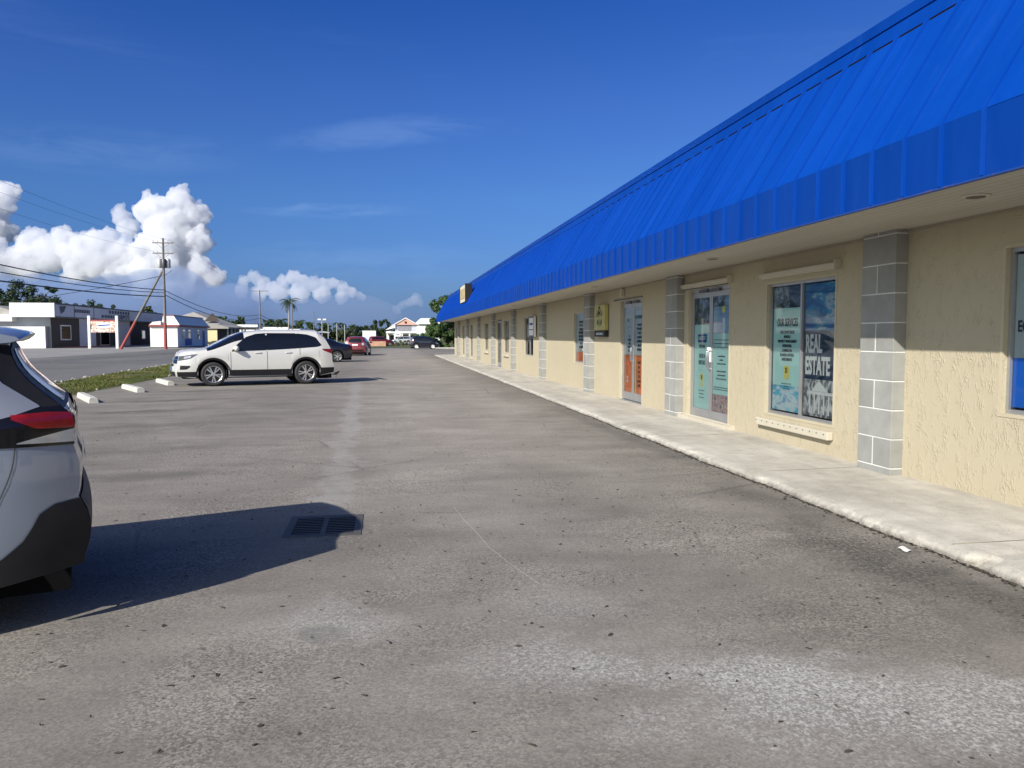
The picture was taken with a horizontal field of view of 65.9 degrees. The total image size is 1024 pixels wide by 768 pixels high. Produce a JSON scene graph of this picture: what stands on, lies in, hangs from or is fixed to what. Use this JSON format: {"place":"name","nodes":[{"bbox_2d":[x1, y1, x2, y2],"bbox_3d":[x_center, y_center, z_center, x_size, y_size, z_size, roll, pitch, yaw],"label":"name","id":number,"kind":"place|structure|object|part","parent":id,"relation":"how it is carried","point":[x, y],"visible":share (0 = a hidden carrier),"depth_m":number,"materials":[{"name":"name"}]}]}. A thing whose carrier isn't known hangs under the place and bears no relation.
{"place":"outdoors","nodes":[
{"label":"outdoors","id":0,"kind":"place"},
{"bbox_2d":[56,364,171,394],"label":"verge","id":1,"kind":"structure","parent":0,"point":[133,380],"depth_m":26.80,"materials":[{"name":"green plant"}]},
{"bbox_2d":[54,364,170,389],"bbox_3d":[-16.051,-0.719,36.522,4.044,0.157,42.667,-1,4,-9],"label":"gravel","id":2,"kind":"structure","parent":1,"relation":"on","point":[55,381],"depth_m":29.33,"materials":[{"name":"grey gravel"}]},
{"bbox_2d":[22,345,205,358],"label":"forecourt","id":3,"kind":"structure","parent":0,"point":[29,353],"depth_m":84.94,"materials":[{"name":"concrete"}]},
{"bbox_2d":[0,303,162,347],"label":"row of shops","id":4,"kind":"object","parent":3,"relation":"on","point":[55,325],"visible":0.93,"depth_m":105.87,"materials":[{"name":"white paint"}]},
{"bbox_2d":[60,325,71,339],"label":"window","id":5,"kind":"structure","parent":4,"relation":"in","point":[65,330],"depth_m":105.21,"materials":[{"name":"white paint"}]},
{"bbox_2d":[100,332,109,345],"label":"window","id":6,"kind":"structure","parent":4,"relation":"in","point":[104,336],"depth_m":119.83,"materials":[{"name":"glass"}]},
{"bbox_2d":[141,330,144,338],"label":"window","id":7,"kind":"structure","parent":4,"relation":"in","point":[142,331],"depth_m":139.18,"materials":[{"name":"white glass"}]},
{"bbox_2d":[87,316,118,348],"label":"billboard","id":8,"kind":"object","parent":3,"relation":"on","point":[102,325],"visible":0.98,"depth_m":97.90,"materials":[{"name":"white paint"}]},
{"bbox_2d":[148,315,209,347],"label":"kiosk","id":9,"kind":"object","parent":3,"relation":"on","point":[185,331],"visible":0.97,"depth_m":105.65,"materials":[{"name":"white paint"}]},
{"bbox_2d":[182,329,184,338],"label":"window","id":10,"kind":"structure","parent":9,"relation":"in","point":[183,330],"depth_m":107.00,"materials":[{"name":"glass"}]},
{"bbox_2d":[197,329,199,339],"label":"window","id":11,"kind":"structure","parent":9,"relation":"in","point":[198,331],"depth_m":115.58,"materials":[{"name":"glass"}]},
{"bbox_2d":[182,312,235,324],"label":"hipped house","id":12,"kind":"structure","parent":3,"relation":"on","point":[209,319],"depth_m":135.60,"materials":[{"name":"grey"}]},
{"bbox_2d":[208,324,246,344],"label":"yellow shop","id":13,"kind":"structure","parent":3,"relation":"on","point":[216,332],"depth_m":125.18,"materials":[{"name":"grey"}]},
{"bbox_2d":[232,327,259,333],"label":"canopy shelter","id":14,"kind":"object","parent":3,"relation":"on","point":[246,328],"visible":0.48,"depth_m":134.38,"materials":[{"name":"white plastic"}]},
{"bbox_2d":[238,325,263,331],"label":"shop","id":15,"kind":"structure","parent":3,"relation":"on","point":[253,326],"depth_m":169.68,"materials":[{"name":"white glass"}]},
{"bbox_2d":[263,327,291,328],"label":"shop","id":16,"kind":"structure","parent":3,"relation":"on","point":[277,327],"depth_m":182.94,"materials":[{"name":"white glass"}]},
{"bbox_2d":[28,347,202,382],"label":"road","id":17,"kind":"structure","parent":0,"point":[58,369],"depth_m":44.96,"materials":[{"name":"grey asphalt"}]},
{"bbox_2d":[243,329,304,331],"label":"shop","id":18,"kind":"structure","parent":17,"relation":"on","point":[275,329],"depth_m":152.07,"materials":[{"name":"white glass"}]},
{"bbox_2d":[369,341,385,345],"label":"wall","id":19,"kind":"structure","parent":0,"point":[378,343],"depth_m":119.50,"materials":[{"name":"paint"}]},
{"bbox_2d":[331,337,453,347],"bbox_3d":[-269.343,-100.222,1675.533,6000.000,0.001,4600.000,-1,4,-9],"label":"ground","id":20,"kind":"structure","parent":0,"point":[451,344],"depth_m":119.10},
{"bbox_2d":[0,279,67,305],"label":"shade tree","id":21,"kind":"object","parent":20,"relation":"on","point":[11,294],"visible":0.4,"depth_m":146.07,"materials":[{"name":"green plant"}]},
{"bbox_2d":[73,299,115,308],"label":"shade tree","id":22,"kind":"object","parent":20,"relation":"on","point":[113,306],"visible":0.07,"depth_m":150.50,"materials":[{"name":"green plant"}]},
{"bbox_2d":[119,238,172,348],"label":"utility pole","id":23,"kind":"object","parent":20,"relation":"on","point":[163,263],"visible":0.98,"depth_m":92.12,"materials":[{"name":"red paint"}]},
{"bbox_2d":[1,192,148,239],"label":"power line","id":24,"kind":"object","parent":23,"relation":"attached to","point":[65,215],"visible":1,"depth_m":68.06,"materials":[{"name":"black rubber"}]},
{"bbox_2d":[2,209,150,250],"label":"power line","id":25,"kind":"object","parent":23,"relation":"attached to","point":[69,230],"visible":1,"depth_m":68.84,"materials":[{"name":"black rubber"}]},
{"bbox_2d":[2,275,162,302],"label":"power line","id":26,"kind":"object","parent":23,"relation":"attached to","point":[80,291],"visible":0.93,"depth_m":90.31,"materials":[{"name":"black rubber"}]},
{"bbox_2d":[2,181,169,240],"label":"power line","id":27,"kind":"object","parent":23,"relation":"attached to","point":[80,212],"visible":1,"depth_m":66.08,"materials":[{"name":"black rubber"}]},
{"bbox_2d":[166,291,256,315],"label":"power line","id":28,"kind":"object","parent":23,"relation":"attached to","point":[201,306],"visible":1,"depth_m":109.97,"materials":[{"name":"black rubber"}]},
{"bbox_2d":[166,295,258,320],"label":"power line","id":29,"kind":"object","parent":23,"relation":"attached to","point":[206,313],"visible":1,"depth_m":111.76,"materials":[{"name":"black rubber"}]},
{"bbox_2d":[139,306,156,312],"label":"shade tree","id":30,"kind":"object","parent":20,"relation":"on","point":[147,308],"visible":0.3,"depth_m":155.26,"materials":[{"name":"green plant"}]},
{"bbox_2d":[230,316,244,324],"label":"roadside tree","id":31,"kind":"object","parent":20,"relation":"on","point":[240,318],"visible":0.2,"depth_m":224.59,"materials":[{"name":"green plant"}]},
{"bbox_2d":[258,290,260,328],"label":"utility pole","id":32,"kind":"object","parent":20,"relation":"on","point":[259,293],"visible":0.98,"depth_m":165.07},
{"bbox_2d":[263,319,273,326],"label":"roadside tree","id":33,"kind":"object","parent":20,"relation":"on","point":[267,324],"visible":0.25,"depth_m":228.09,"materials":[{"name":"green plant"}]},
{"bbox_2d":[276,321,287,326],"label":"roadside tree","id":34,"kind":"object","parent":20,"relation":"on","point":[281,323],"visible":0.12,"depth_m":229.10,"materials":[{"name":"green plant"}]},
{"bbox_2d":[278,298,299,329],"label":"coconut palm","id":35,"kind":"object","parent":20,"relation":"on","point":[288,304],"visible":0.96,"depth_m":149.98,"materials":[{"name":"green plant"}]},
{"bbox_2d":[293,322,303,328],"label":"roadside tree","id":36,"kind":"object","parent":20,"relation":"on","point":[297,326],"visible":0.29,"depth_m":233.35,"materials":[{"name":"green plant"}]},
{"bbox_2d":[305,322,314,329],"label":"roadside tree","id":37,"kind":"object","parent":20,"relation":"on","point":[309,324],"visible":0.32,"depth_m":242.99,"materials":[{"name":"green plant"}]},
{"bbox_2d":[323,325,332,337],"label":"roadside tree","id":38,"kind":"object","parent":20,"relation":"on","point":[330,334],"visible":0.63,"depth_m":246.23,"materials":[{"name":"green plant"}]},
{"bbox_2d":[330,327,354,340],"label":"roadside tree","id":39,"kind":"object","parent":20,"relation":"on","point":[339,334],"visible":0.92,"depth_m":247.88,"materials":[{"name":"green plant"}]},
{"bbox_2d":[340,324,360,336],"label":"roadside tree","id":40,"kind":"object","parent":20,"relation":"on","point":[355,330],"visible":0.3,"depth_m":254.82,"materials":[{"name":"green plant"}]},
{"bbox_2d":[363,330,375,339],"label":"box trailer","id":41,"kind":"object","parent":20,"relation":"on","point":[367,334],"visible":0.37,"depth_m":149.92,"materials":[{"name":"white metal"}]},
{"bbox_2d":[368,319,392,337],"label":"leafy tree","id":42,"kind":"object","parent":20,"relation":"on","point":[375,325],"visible":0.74,"depth_m":189.71,"materials":[{"name":"green plant"}]},
{"bbox_2d":[368,336,393,345],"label":"parked hatchback","id":43,"kind":"object","parent":20,"relation":"on","point":[380,338],"visible":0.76,"depth_m":121.44,"materials":[{"name":"red paint"}]},
{"bbox_2d":[386,340,409,345],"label":"hedge","id":44,"kind":"object","parent":20,"relation":"on","point":[398,343],"visible":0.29,"depth_m":126.93,"materials":[{"name":"green plant"}]},
{"bbox_2d":[395,331,400,336],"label":"road sign","id":45,"kind":"object","parent":20,"relation":"on","point":[397,333],"visible":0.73,"depth_m":149.79,"materials":[{"name":"white plastic"}]},
{"bbox_2d":[393,336,411,343],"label":"parked hatchback","id":46,"kind":"object","parent":20,"relation":"on","point":[403,338],"visible":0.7,"depth_m":143.65,"materials":[{"name":"grey paint"}]},
{"bbox_2d":[414,324,448,341],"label":"leafy bush","id":47,"kind":"object","parent":20,"relation":"on","point":[430,333],"visible":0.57,"depth_m":102.12,"materials":[{"name":"green plant"}]},
{"bbox_2d":[425,294,454,346],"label":"leafy tree","id":48,"kind":"object","parent":20,"relation":"on","point":[434,305],"visible":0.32,"depth_m":102.53,"materials":[{"name":"green plant"}]},
{"bbox_2d":[371,348,430,348],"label":"cross road","id":49,"kind":"structure","parent":0,"point":[399,348],"depth_m":98.65,"materials":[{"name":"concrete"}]},
{"bbox_2d":[386,318,418,339],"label":"gabled house","id":50,"kind":"structure","parent":0,"point":[406,326],"depth_m":178.56,"materials":[{"name":"white paint"}]},
{"bbox_2d":[416,318,439,339],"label":"white house","id":51,"kind":"structure","parent":0,"point":[422,323],"depth_m":203.30,"materials":[{"name":"paint"}]},
{"bbox_2d":[0,0,913,332],"label":"sky","id":52,"kind":"structure","parent":0,"point":[361,162],"materials":[{"name":"blue"}]},
{"bbox_2d":[0,349,1023,767],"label":"parking lot","id":53,"kind":"structure","parent":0,"point":[178,457],"depth_m":4.50,"materials":[{"name":"grey asphalt"}]},
{"bbox_2d":[0,327,91,597],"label":"parked crossover","id":54,"kind":"object","parent":53,"relation":"on","point":[45,511],"visible":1,"depth_m":4.13,"materials":[{"name":"silver metal"}]},
{"bbox_2d":[0,381,39,418],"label":"window","id":55,"kind":"structure","parent":54,"relation":"in","point":[12,402],"depth_m":4.06,"materials":[{"name":"grey glass"}]},
{"bbox_2d":[15,347,64,399],"bbox_3d":[-2.865,-0.077,4.814,0.239,0.290,0.980,-2,4,-29],"label":"rear window","id":56,"kind":"structure","parent":54,"relation":"in","point":[57,390],"depth_m":4.71,"materials":[{"name":"grey glass"}]},
{"bbox_2d":[77,392,97,402],"bbox_3d":[-10.308,0.324,19.163,0.200,0.129,2.240,-2,4,-35],"label":"wheel stop","id":57,"kind":"object","parent":53,"relation":"on","point":[85,397],"visible":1,"depth_m":18.69,"materials":[{"name":"concrete"}]},
{"bbox_2d":[121,384,144,392],"bbox_3d":[-10.862,0.114,22.613,0.200,0.129,2.240,-3,4,-36],"label":"wheel stop","id":58,"kind":"object","parent":53,"relation":"on","point":[136,389],"visible":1,"depth_m":22.26,"materials":[{"name":"concrete"}]},
{"bbox_2d":[156,378,173,385],"bbox_3d":[-11.312,-0.075,25.725,0.200,0.129,2.240,-2,4,-33],"label":"wheel stop","id":59,"kind":"object","parent":53,"relation":"on","point":[164,381],"visible":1,"depth_m":25.34,"materials":[{"name":"concrete"}]},
{"bbox_2d":[170,330,333,385],"bbox_3d":[-8.417,-0.890,25.709,4.965,1.758,2.380,-2,4,-26],"label":"parked suv","id":60,"kind":"object","parent":53,"relation":"on","point":[303,356],"visible":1,"depth_m":24.93,"materials":[{"name":"white paint"}]},
{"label":"window","id":61,"kind":"part","parent":60,"relation":"part of","materials":[{"name":"black glass"}]},
{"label":"window","id":62,"kind":"part","parent":60,"relation":"part of","materials":[{"name":"black glass"}]},
{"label":"window","id":63,"kind":"part","parent":60,"relation":"part of","materials":[{"name":"black glass"}]},
{"bbox_2d":[281,514,362,537],"bbox_3d":[-1.531,1.167,6.471,0.600,0.025,0.720,-1,4,-9],"label":"storm drain","id":64,"kind":"object","parent":53,"relation":"on","point":[328,525],"visible":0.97,"depth_m":6.43,"materials":[{"name":"metal"}]},
{"bbox_2d":[325,338,351,361],"bbox_3d":[-11.942,-2.049,47.270,4.581,1.457,2.160,-2,4,-26],"label":"parked sedan","id":65,"kind":"object","parent":53,"relation":"on","point":[341,351],"visible":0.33,"depth_m":47.16,"materials":[{"name":"black paint"}]},
{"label":"window","id":66,"kind":"part","parent":65,"relation":"part of","materials":[{"name":"black glass"}]},
{"bbox_2d":[345,336,371,354],"bbox_3d":[-12.500,-3.112,64.252,2.080,1.520,3.990,0,3,-3],"label":"parked hatchback","id":67,"kind":"object","parent":53,"relation":"on","point":[360,344],"visible":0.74,"depth_m":62.42,"materials":[{"name":"red paint"}]},
{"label":"rear window","id":68,"kind":"part","parent":67,"relation":"part of","materials":[{"name":"black glass"}]},
{"bbox_2d":[410,336,438,348],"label":"parked van","id":69,"kind":"object","parent":53,"relation":"on","point":[416,342],"visible":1,"depth_m":92.67,"materials":[{"name":"black paint"}]},
{"bbox_2d":[435,347,454,348],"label":"kerb stone","id":70,"kind":"object","parent":53,"relation":"on","point":[445,348],"depth_m":96.15,"materials":[{"name":"concrete"}]},
{"bbox_2d":[30,394,1023,762],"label":"fallen leaves","id":71,"kind":"object","parent":53,"relation":"on","point":[488,610],"visible":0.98,"depth_m":4.37,"materials":[{"name":"brown plant"}]},
{"bbox_2d":[437,0,1023,507],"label":"shop building","id":72,"kind":"structure","parent":53,"relation":"on","point":[831,246],"depth_m":8.53,"materials":[{"name":"beige paint"}]},
{"bbox_2d":[461,325,464,356],"bbox_3d":[-3.181,-3.030,54.400,0.498,2.550,2.000,-1,4,-9],"label":"window","id":73,"kind":"structure","parent":72,"relation":"in","point":[463,346],"depth_m":55.00,"materials":[{"name":"metal"}]},
{"bbox_2d":[460,283,471,303],"bbox_3d":[-2.174,-4.692,41.271,0.850,0.940,2.840,-1,4,-9],"label":"roof sign","id":74,"kind":"object","parent":72,"relation":"attached to","point":[465,291],"visible":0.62,"depth_m":39.85,"materials":[{"name":"beige plastic"}]},
{"bbox_2d":[469,324,472,358],"bbox_3d":[-2.366,-2.721,49.325,0.498,2.550,2.100,-1,4,-9],"label":"window","id":75,"kind":"structure","parent":72,"relation":"in","point":[470,324],"depth_m":49.34,"materials":[{"name":"metal"}]},
{"bbox_2d":[483,322,487,352],"bbox_3d":[-1.201,-2.541,42.065,0.498,2.030,2.200,-1,4,-9],"label":"window","id":76,"kind":"structure","parent":72,"relation":"in","point":[485,329],"depth_m":42.77,"materials":[{"name":"glass"}]},
{"bbox_2d":[496,318,508,366],"bbox_3d":[-0.331,-2.049,37.517,0.628,2.640,2.300,-1,4,-9],"label":"door","id":77,"kind":"structure","parent":72,"relation":"in","point":[500,320],"depth_m":37.77,"materials":[{"name":"metal"}]},
{"bbox_2d":[502,319,508,356],"bbox_3d":[-0.092,-2.122,35.166,0.498,2.030,2.000,-1,4,-9],"label":"window","id":78,"kind":"structure","parent":72,"relation":"in","point":[506,327],"depth_m":35.26,"materials":[{"name":"metal"}]},
{"bbox_2d":[524,316,533,356],"bbox_3d":[0.828,-1.790,29.703,0.416,2.030,2.500,-1,4,-9],"label":"window","id":79,"kind":"structure","parent":72,"relation":"in","point":[526,325],"depth_m":30.54,"materials":[{"name":"metal"}]},
{"bbox_2d":[528,316,535,336],"bbox_3d":[0.750,-2.065,28.456,0.137,0.730,1.000,-1,4,-9],"label":"projecting sign","id":80,"kind":"object","parent":72,"relation":"attached to","point":[531,326],"visible":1,"depth_m":28.20,"materials":[{"name":"white plastic"}]},
{"bbox_2d":[573,311,583,363],"bbox_3d":[2.056,-1.291,22.067,0.416,1.980,1.700,-1,4,-9],"label":"window","id":81,"kind":"structure","parent":72,"relation":"in","point":[579,316],"depth_m":22.26,"materials":[{"name":"glass"}]},
{"bbox_2d":[594,304,608,336],"bbox_3d":[2.203,-1.554,19.472,0.118,0.780,0.930,-1,4,-9],"label":"shop sign","id":82,"kind":"object","parent":72,"relation":"attached to","point":[601,318],"visible":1,"depth_m":19.27,"materials":[{"name":"yellow plastic"}]},
{"bbox_2d":[614,289,642,404],"bbox_3d":[2.848,-0.834,17.514,0.700,2.640,2.380,-1,4,-9],"label":"door","id":83,"kind":"structure","parent":72,"relation":"in","point":[632,328],"depth_m":17.46,"materials":[{"name":"metal"}]},
{"bbox_2d":[678,275,734,429],"bbox_3d":[3.519,-0.588,13.310,0.710,2.660,2.350,-1,4,-9],"label":"door","id":84,"kind":"structure","parent":72,"relation":"in","point":[710,343],"depth_m":13.24,"materials":[{"name":"glass"}]},
{"bbox_2d":[755,259,841,440],"bbox_3d":[3.892,-0.450,10.370,0.505,2.400,2.320,-1,4,-9],"label":"window","id":85,"kind":"structure","parent":72,"relation":"in","point":[802,333],"depth_m":10.32,"materials":[{"name":"metal"}]},
{"bbox_2d":[997,242,1023,419],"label":"window","id":86,"kind":"structure","parent":72,"relation":"in","point":[1015,350],"depth_m":6.86,"materials":[{"name":"metal"}]},
{"bbox_2d":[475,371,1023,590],"bbox_3d":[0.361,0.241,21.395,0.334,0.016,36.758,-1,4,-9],"label":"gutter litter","id":87,"kind":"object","parent":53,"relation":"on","point":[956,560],"visible":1,"depth_m":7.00,"materials":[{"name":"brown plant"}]},
{"bbox_2d":[898,546,909,551],"bbox_3d":[2.842,1.194,5.724,0.074,0.013,0.128,1,4,20],"label":"paper scrap","id":88,"kind":"object","parent":53,"relation":"on","point":[904,548],"visible":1,"depth_m":5.72,"materials":[{"name":"white paper"}]},
{"bbox_2d":[434,354,1023,586],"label":"sidewalk","id":89,"kind":"structure","parent":0,"point":[984,533],"depth_m":7.84,"materials":[{"name":"concrete"}]},
{"bbox_3d":[-33.311,-7.046,36.821,2.300,13.100,0.371,-1,4,-9],"label":"utility pole","id":90,"kind":"object","parent":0,"visible":0},
{"bbox_2d":[0,264,161,289],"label":"power line","id":91,"kind":"object","parent":90,"relation":"attached to","point":[76,279],"visible":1,"depth_m":67.22,"materials":[{"name":"black rubber"}]},
{"bbox_2d":[0,280,163,296],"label":"power line","id":92,"kind":"object","parent":90,"relation":"attached to","point":[74,289],"visible":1,"depth_m":66.89,"materials":[{"name":"black rubber"}]},
{"bbox_2d":[0,272,163,292],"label":"power line","id":93,"kind":"object","parent":90,"relation":"attached to","point":[77,284],"visible":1,"depth_m":67.55,"materials":[{"name":"black rubber"}]}
]}

